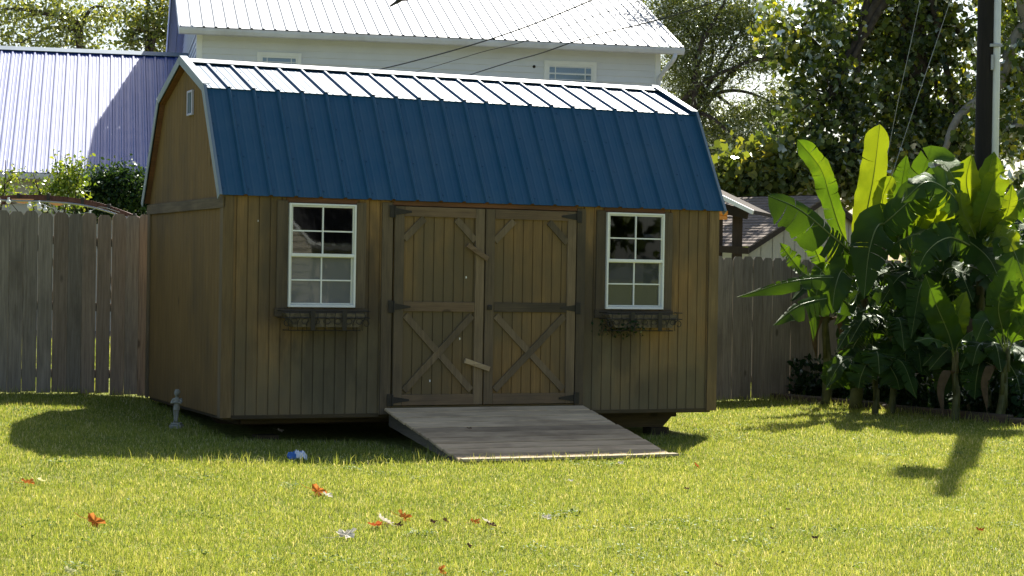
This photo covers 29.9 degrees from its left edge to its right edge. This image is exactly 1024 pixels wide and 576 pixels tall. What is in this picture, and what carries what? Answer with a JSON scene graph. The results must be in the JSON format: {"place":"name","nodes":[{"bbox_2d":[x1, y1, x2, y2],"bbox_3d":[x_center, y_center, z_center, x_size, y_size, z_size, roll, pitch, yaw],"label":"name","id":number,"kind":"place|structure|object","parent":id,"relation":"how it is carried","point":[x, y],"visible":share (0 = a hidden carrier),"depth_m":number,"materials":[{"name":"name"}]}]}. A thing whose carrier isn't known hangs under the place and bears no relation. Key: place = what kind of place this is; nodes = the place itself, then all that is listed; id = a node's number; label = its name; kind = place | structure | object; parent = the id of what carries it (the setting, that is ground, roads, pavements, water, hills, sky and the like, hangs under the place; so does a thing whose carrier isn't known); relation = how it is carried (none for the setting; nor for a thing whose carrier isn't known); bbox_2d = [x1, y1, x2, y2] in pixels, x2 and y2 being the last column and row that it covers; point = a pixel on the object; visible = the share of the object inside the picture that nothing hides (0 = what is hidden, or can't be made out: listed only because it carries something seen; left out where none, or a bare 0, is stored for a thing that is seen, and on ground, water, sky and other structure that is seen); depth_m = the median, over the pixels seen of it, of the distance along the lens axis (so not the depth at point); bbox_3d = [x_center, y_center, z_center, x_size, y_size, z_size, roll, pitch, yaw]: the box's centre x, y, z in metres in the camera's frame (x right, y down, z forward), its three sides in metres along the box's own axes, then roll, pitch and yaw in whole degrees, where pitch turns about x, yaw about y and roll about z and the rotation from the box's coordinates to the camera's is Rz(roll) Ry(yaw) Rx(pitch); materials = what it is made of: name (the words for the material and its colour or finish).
{"place":"outdoors","nodes":[
{"label":"outdoors","id":0,"kind":"place"},
{"bbox_2d":[0,197,117,214],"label":"string lights","id":1,"kind":"object","parent":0,"point":[29,206],"visible":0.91,"depth_m":21.37,"materials":[{"name":"metal"}]},
{"bbox_2d":[21,335,758,400],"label":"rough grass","id":2,"kind":"structure","parent":0,"point":[109,360],"depth_m":26.06,"materials":[{"name":"green plant"}]},
{"bbox_2d":[390,0,408,6],"bbox_3d":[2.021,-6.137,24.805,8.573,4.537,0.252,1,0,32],"label":"cable splice","id":3,"kind":"object","parent":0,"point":[395,2],"visible":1,"depth_m":26.95,"materials":[{"name":"black plastic"}]},
{"bbox_2d":[0,331,1023,575],"bbox_3d":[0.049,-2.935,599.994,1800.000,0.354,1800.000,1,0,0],"label":"ground","id":4,"kind":"structure","parent":0,"point":[384,433],"depth_m":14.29,"materials":[{"name":"green plant"}]},
{"bbox_2d":[0,160,32,211],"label":"shrub","id":5,"kind":"object","parent":4,"relation":"on","point":[3,189],"visible":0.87,"depth_m":25.18,"materials":[{"name":"green plant"}]},
{"bbox_2d":[14,478,34,483],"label":"fallen leaf","id":6,"kind":"object","parent":4,"relation":"on","point":[31,481],"visible":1,"depth_m":13.09,"materials":[{"name":"orange plant"}]},
{"bbox_2d":[15,169,55,300],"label":"shrub","id":7,"kind":"object","parent":4,"relation":"on","point":[35,186],"visible":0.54,"depth_m":25.26,"materials":[{"name":"green plant"}]},
{"bbox_2d":[26,149,106,264],"bbox_3d":[-5.996,-0.291,25.501,0.948,3.120,0.814,1,0,32],"label":"shrub","id":8,"kind":"object","parent":4,"relation":"on","point":[71,181],"visible":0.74,"depth_m":25.43,"materials":[{"name":"green plant"}]},
{"bbox_2d":[57,566,75,574],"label":"fallen leaf","id":9,"kind":"object","parent":4,"relation":"on","point":[70,570],"visible":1,"depth_m":9.50,"materials":[{"name":"beige plant"}]},
{"bbox_2d":[0,193,138,217],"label":"canopy frame","id":10,"kind":"object","parent":4,"relation":"on","point":[48,198],"visible":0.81,"depth_m":22.18,"materials":[{"name":"orange metal"}]},
{"bbox_2d":[0,0,143,49],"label":"leafy tree","id":11,"kind":"object","parent":4,"relation":"on","point":[74,29],"visible":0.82,"depth_m":61.67,"materials":[{"name":"green plant"}]},
{"bbox_2d":[0,210,147,395],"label":"wooden fence","id":12,"kind":"object","parent":4,"relation":"on","point":[66,315],"visible":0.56,"depth_m":19.09,"materials":[{"name":"grey wood"}]},
{"bbox_2d":[74,512,105,527],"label":"fallen leaf","id":13,"kind":"object","parent":4,"relation":"on","point":[94,519],"visible":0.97,"depth_m":11.43,"materials":[{"name":"orange plant"}]},
{"bbox_2d":[0,46,188,330],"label":"house","id":14,"kind":"structure","parent":4,"relation":"on","point":[98,103],"depth_m":38.85,"materials":[{"name":"silver metal"}]},
{"bbox_2d":[60,153,149,298],"bbox_3d":[-5.463,-0.293,26.543,1.712,3.125,1.107,1,0,0],"label":"shrub","id":15,"kind":"object","parent":4,"relation":"on","point":[121,187],"visible":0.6,"depth_m":26.33,"materials":[{"name":"green plant"}]},
{"bbox_2d":[93,0,168,51],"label":"leafy tree","id":16,"kind":"object","parent":4,"relation":"on","point":[139,25],"visible":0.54,"depth_m":57.64,"materials":[{"name":"green plant"}]},
{"bbox_2d":[169,389,183,428],"bbox_3d":[-2.997,1.091,17.158,0.112,0.370,0.096,1,0,8],"label":"garden statue","id":17,"kind":"object","parent":4,"relation":"on","point":[177,401],"visible":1,"depth_m":17.14,"materials":[{"name":"stone"}]},
{"bbox_2d":[252,434,278,439],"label":"support block","id":18,"kind":"structure","parent":4,"relation":"on","point":[265,436],"depth_m":17.06,"materials":[{"name":"grey concrete"}]},
{"bbox_2d":[287,449,306,459],"bbox_3d":[-1.742,1.351,15.555,0.150,0.082,0.100,-5,22,-17],"label":"crumpled wrapper","id":19,"kind":"object","parent":4,"relation":"on","point":[296,454],"visible":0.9,"depth_m":15.54,"materials":[{"name":"blue plastic"}]},
{"bbox_2d":[300,483,326,496],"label":"fallen leaf","id":20,"kind":"object","parent":4,"relation":"on","point":[316,489],"visible":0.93,"depth_m":13.09,"materials":[{"name":"orange plant"}]},
{"bbox_2d":[320,491,332,496],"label":"fallen leaf","id":21,"kind":"object","parent":4,"relation":"on","point":[329,494],"visible":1,"depth_m":12.90,"materials":[{"name":"white plant"}]},
{"bbox_2d":[325,528,355,537],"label":"fallen leaf","id":22,"kind":"object","parent":4,"relation":"on","point":[346,533],"visible":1,"depth_m":11.07,"materials":[{"name":"white plant"}]},
{"bbox_2d":[368,521,391,525],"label":"fallen leaf","id":23,"kind":"object","parent":4,"relation":"on","point":[378,523],"visible":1,"depth_m":11.51,"materials":[{"name":"orange plant"}]},
{"bbox_2d":[379,513,393,524],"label":"fallen leaf","id":24,"kind":"object","parent":4,"relation":"on","point":[384,519],"visible":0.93,"depth_m":11.67,"materials":[{"name":"white plant"}]},
{"bbox_2d":[392,509,411,521],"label":"fallen leaf","id":25,"kind":"object","parent":4,"relation":"on","point":[404,516],"visible":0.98,"depth_m":11.90,"materials":[{"name":"orange plant"}]},
{"bbox_2d":[166,0,684,86],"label":"tall house","id":26,"kind":"structure","parent":4,"relation":"on","point":[369,34],"depth_m":38.77,"materials":[{"name":"grey"}]},
{"bbox_2d":[257,51,301,64],"bbox_3d":[-4.590,-3.984,37.773,0.868,1.300,0.060,1,0,-12],"label":"window","id":27,"kind":"structure","parent":26,"relation":"in","point":[260,55],"depth_m":37.75,"materials":[{"name":"white plastic"}]},
{"bbox_2d":[544,60,596,82],"bbox_3d":[1.175,-3.957,38.997,1.092,1.300,0.060,1,0,-12],"label":"window","id":28,"kind":"structure","parent":26,"relation":"in","point":[547,63],"depth_m":38.99,"materials":[{"name":"white plastic"}]},
{"bbox_2d":[141,56,726,426],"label":"shed","id":29,"kind":"structure","parent":4,"relation":"on","point":[474,241],"depth_m":17.67,"materials":[{"name":"brown wood"}]},
{"bbox_2d":[287,203,356,307],"bbox_3d":[-1.677,-0.286,16.925,0.617,0.911,0.065,1,0,-24],"label":"window","id":30,"kind":"structure","parent":29,"relation":"in","point":[313,279],"depth_m":16.93,"materials":[{"name":"white plastic"}]},
{"bbox_2d":[277,310,370,330],"bbox_3d":[-1.645,0.286,16.836,0.810,0.179,0.161,1,0,-24],"label":"window planter rack","id":31,"kind":"object","parent":29,"relation":"attached to","point":[344,320],"depth_m":16.77,"materials":[{"name":"black metal"}]},
{"bbox_2d":[387,205,489,406],"bbox_3d":[-0.652,0.166,17.373,0.992,1.800,0.088,1,0,-24],"label":"door","id":32,"kind":"structure","parent":29,"relation":"in","point":[433,305],"depth_m":17.37,"materials":[{"name":"brown wood"}]},
{"bbox_2d":[482,209,581,403],"bbox_3d":[0.189,0.177,17.753,0.971,1.800,0.074,1,0,-24],"label":"door","id":33,"kind":"structure","parent":29,"relation":"in","point":[530,308],"depth_m":17.75,"materials":[{"name":"brown wood"}]},
{"bbox_2d":[604,212,664,308],"bbox_3d":[1.160,-0.254,18.191,0.610,0.910,0.065,1,0,-24],"label":"window","id":34,"kind":"structure","parent":29,"relation":"in","point":[634,283],"depth_m":18.19,"materials":[{"name":"white plastic"}]},
{"bbox_2d":[599,312,681,330],"bbox_3d":[1.219,0.317,18.113,0.810,0.179,0.161,1,0,-24],"label":"window planter rack","id":35,"kind":"object","parent":29,"relation":"attached to","point":[659,321],"depth_m":18.05,"materials":[{"name":"black metal"}]},
{"bbox_2d":[591,313,645,339],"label":"dried plant","id":36,"kind":"object","parent":35,"relation":"in","point":[623,328],"visible":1,"depth_m":18.00,"materials":[{"name":"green plant"}]},
{"bbox_2d":[436,565,445,575],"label":"fallen leaf","id":37,"kind":"object","parent":4,"relation":"on","point":[441,568],"visible":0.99,"depth_m":9.78,"materials":[{"name":"brown plant"}]},
{"bbox_2d":[465,518,479,523],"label":"fallen leaf","id":38,"kind":"object","parent":4,"relation":"on","point":[475,520],"visible":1,"depth_m":11.76,"materials":[{"name":"brown plant"}]},
{"bbox_2d":[0,385,1023,468],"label":"tall grass","id":39,"kind":"structure","parent":4,"relation":"on","point":[489,461],"depth_m":16.73,"materials":[{"name":"green plant"}]},
{"bbox_2d":[0,391,1023,575],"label":"clover patches","id":40,"kind":"object","parent":4,"relation":"on","point":[412,530],"visible":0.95,"depth_m":11.65,"materials":[{"name":"green plant"}]},
{"bbox_2d":[384,405,678,461],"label":"ramp","id":41,"kind":"structure","parent":4,"relation":"on","point":[541,431],"depth_m":16.72,"materials":[{"name":"grey wood"}]},
{"bbox_2d":[536,514,551,519],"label":"fallen leaf","id":42,"kind":"object","parent":4,"relation":"on","point":[546,516],"visible":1,"depth_m":12.00,"materials":[{"name":"white plant"}]},
{"bbox_2d":[643,426,668,434],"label":"support block","id":43,"kind":"structure","parent":4,"relation":"on","point":[653,430],"depth_m":18.68,"materials":[{"name":"grey concrete"}]},
{"bbox_2d":[621,0,825,156],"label":"feathery tree","id":44,"kind":"object","parent":4,"relation":"on","point":[693,92],"visible":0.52,"depth_m":42.59,"materials":[{"name":"green plant"}]},
{"bbox_2d":[719,190,771,259],"bbox_3d":[2.921,-0.061,26.329,1.127,2.940,2.062,1,0,17],"label":"wooden shelter","id":45,"kind":"object","parent":4,"relation":"on","point":[740,210],"visible":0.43,"depth_m":25.74,"materials":[{"name":"white wood"}]},
{"bbox_2d":[708,128,893,210],"bbox_3d":[4.848,-0.888,32.726,3.938,3.608,1.960,1,0,-16],"label":"bushy tree","id":46,"kind":"object","parent":4,"relation":"on","point":[781,168],"visible":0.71,"depth_m":32.15,"materials":[{"name":"green plant"}]},
{"bbox_2d":[722,195,887,373],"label":"garden shed","id":47,"kind":"structure","parent":4,"relation":"on","point":[763,237],"depth_m":29.72,"materials":[{"name":"grey"}]},
{"bbox_2d":[780,218,843,405],"bbox_3d":[3.515,0.264,22.205,1.012,2.326,0.490,1,0,-26],"label":"banana plant","id":48,"kind":"object","parent":4,"relation":"on","point":[815,322],"visible":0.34,"depth_m":22.30,"materials":[{"name":"green plant"}]},
{"bbox_2d":[771,393,885,408],"bbox_3d":[3.711,1.355,22.660,0.140,0.125,1.801,1,1,-35],"label":"edging timber","id":49,"kind":"object","parent":4,"relation":"on","point":[818,399],"visible":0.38,"depth_m":22.73,"materials":[{"name":"brown wood"}]},
{"bbox_2d":[716,256,969,399],"bbox_3d":[5.431,0.581,24.721,9.700,1.860,0.158,1,0,-29],"label":"wooden fence","id":50,"kind":"object","parent":4,"relation":"on","point":[744,323],"visible":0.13,"depth_m":23.25,"materials":[{"name":"grey wood"}]},
{"bbox_2d":[738,124,953,409],"bbox_3d":[3.576,-0.211,21.415,2.425,3.308,1.005,1,0,-9],"label":"banana plant","id":51,"kind":"object","parent":4,"relation":"on","point":[838,279],"visible":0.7,"depth_m":21.44,"materials":[{"name":"green plant"}]},
{"bbox_2d":[790,260,926,368],"bbox_3d":[4.480,0.543,23.190,1.593,1.815,1.652,1,1,41],"label":"banana plant","id":52,"kind":"object","parent":4,"relation":"on","point":[800,293],"visible":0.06,"depth_m":23.07,"materials":[{"name":"green plant"}]},
{"bbox_2d":[734,0,1023,244],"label":"sycamore tree","id":53,"kind":"object","parent":4,"relation":"on","point":[835,57],"visible":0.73,"depth_m":33.26,"materials":[{"name":"green plant"}]},
{"bbox_2d":[820,340,940,413],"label":"banana plant","id":54,"kind":"object","parent":4,"relation":"on","point":[850,366],"visible":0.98,"depth_m":21.10,"materials":[{"name":"green plant"}]},
{"bbox_2d":[836,297,935,413],"bbox_3d":[4.202,0.782,21.372,1.239,1.349,0.827,1,0,0],"label":"banana plant","id":55,"kind":"object","parent":4,"relation":"on","point":[864,323],"visible":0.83,"depth_m":21.23,"materials":[{"name":"green plant"}]},
{"bbox_2d":[786,349,1023,417],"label":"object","id":56,"kind":"object","parent":4,"relation":"on","point":[927,396],"visible":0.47,"depth_m":21.96,"materials":[{"name":"green plant"}]},
{"bbox_2d":[849,146,1004,404],"bbox_3d":[4.622,-0.072,21.683,1.773,3.062,1.171,1,0,0],"label":"banana plant","id":57,"kind":"object","parent":4,"relation":"on","point":[868,224],"visible":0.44,"depth_m":21.43,"materials":[{"name":"green plant"}]},
{"bbox_2d":[834,259,1023,389],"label":"banana plant","id":58,"kind":"object","parent":4,"relation":"on","point":[954,281],"visible":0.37,"depth_m":21.47,"materials":[{"name":"green plant"}]},
{"bbox_2d":[839,138,1023,261],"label":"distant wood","id":59,"kind":"object","parent":4,"relation":"on","point":[1009,173],"depth_m":83.87,"materials":[{"name":"green plant"}]},
{"bbox_2d":[882,404,1013,424],"bbox_3d":[4.777,1.400,21.160,0.140,0.125,1.801,1,1,-35],"label":"edging timber","id":60,"kind":"object","parent":4,"relation":"on","point":[1000,418],"visible":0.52,"depth_m":20.87,"materials":[{"name":"brown wood"}]},
{"bbox_2d":[877,204,1023,276],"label":"banana plant","id":61,"kind":"object","parent":4,"relation":"on","point":[940,263],"visible":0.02,"depth_m":22.33,"materials":[{"name":"green plant"}]},
{"bbox_2d":[915,275,996,420],"bbox_3d":[4.694,0.674,20.518,0.877,1.627,0.471,1,0,0],"label":"banana plant","id":62,"kind":"object","parent":4,"relation":"on","point":[947,319],"visible":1,"depth_m":20.56,"materials":[{"name":"green plant"}]},
{"bbox_2d":[901,152,1023,404],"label":"banana plant","id":63,"kind":"object","parent":4,"relation":"on","point":[978,206],"visible":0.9,"depth_m":21.15,"materials":[{"name":"green plant"}]},
{"bbox_2d":[923,0,1023,203],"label":"sycamore tree","id":64,"kind":"object","parent":4,"relation":"on","point":[1011,69],"visible":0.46,"depth_m":32.58,"materials":[{"name":"green plant"}]},
{"bbox_2d":[923,335,1023,412],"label":"banana plant","id":65,"kind":"object","parent":4,"relation":"on","point":[976,358],"visible":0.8,"depth_m":20.70,"materials":[{"name":"green plant"}]},
{"bbox_2d":[970,0,1001,400],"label":"utility pole","id":66,"kind":"object","parent":4,"relation":"on","point":[989,44],"visible":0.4,"depth_m":22.39,"materials":[{"name":"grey wood"}]},
{"bbox_2d":[377,0,592,69],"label":"power cable","id":67,"kind":"object","parent":66,"relation":"attached to","point":[493,37],"visible":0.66,"depth_m":28.49,"materials":[{"name":"black rubber"}]},
{"bbox_2d":[416,0,641,71],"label":"power cable","id":68,"kind":"object","parent":66,"relation":"attached to","point":[530,39],"visible":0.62,"depth_m":27.84,"materials":[{"name":"black rubber"}]},
{"bbox_2d":[469,0,719,74],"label":"power cable","id":69,"kind":"object","parent":66,"relation":"attached to","point":[599,34],"visible":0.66,"depth_m":26.31,"materials":[{"name":"black rubber"}]},
{"bbox_2d":[834,0,950,354],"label":"guy wire","id":70,"kind":"object","parent":66,"relation":"attached to","point":[918,94],"visible":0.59,"depth_m":22.83,"materials":[{"name":"metal"}]},
{"bbox_2d":[887,1,919,154],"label":"guy wire","id":71,"kind":"object","parent":66,"relation":"attached to","point":[903,77],"visible":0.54,"depth_m":22.88,"materials":[{"name":"metal"}]},
{"bbox_2d":[948,218,1023,306],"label":"banana plant","id":72,"kind":"object","parent":4,"relation":"on","point":[1019,227],"visible":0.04,"depth_m":22.15,"materials":[{"name":"green plant"}]},
{"bbox_2d":[969,304,1023,408],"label":"banana plant","id":73,"kind":"object","parent":4,"relation":"on","point":[1018,341],"visible":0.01,"depth_m":21.75,"materials":[{"name":"green plant"}]},
{"bbox_2d":[972,257,1023,413],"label":"banana plant","id":74,"kind":"object","parent":4,"relation":"on","point":[995,317],"visible":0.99,"depth_m":20.38,"materials":[{"name":"green plant"}]},
{"bbox_2d":[1009,418,1023,424],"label":"edging timber","id":75,"kind":"object","parent":4,"relation":"on","point":[1017,420],"visible":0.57,"depth_m":20.27,"materials":[{"name":"brown wood"}]},
{"bbox_2d":[0,0,1023,261],"label":"sky","id":76,"kind":"structure","parent":0,"point":[1017,164],"materials":[{"name":"white"}]}
]}

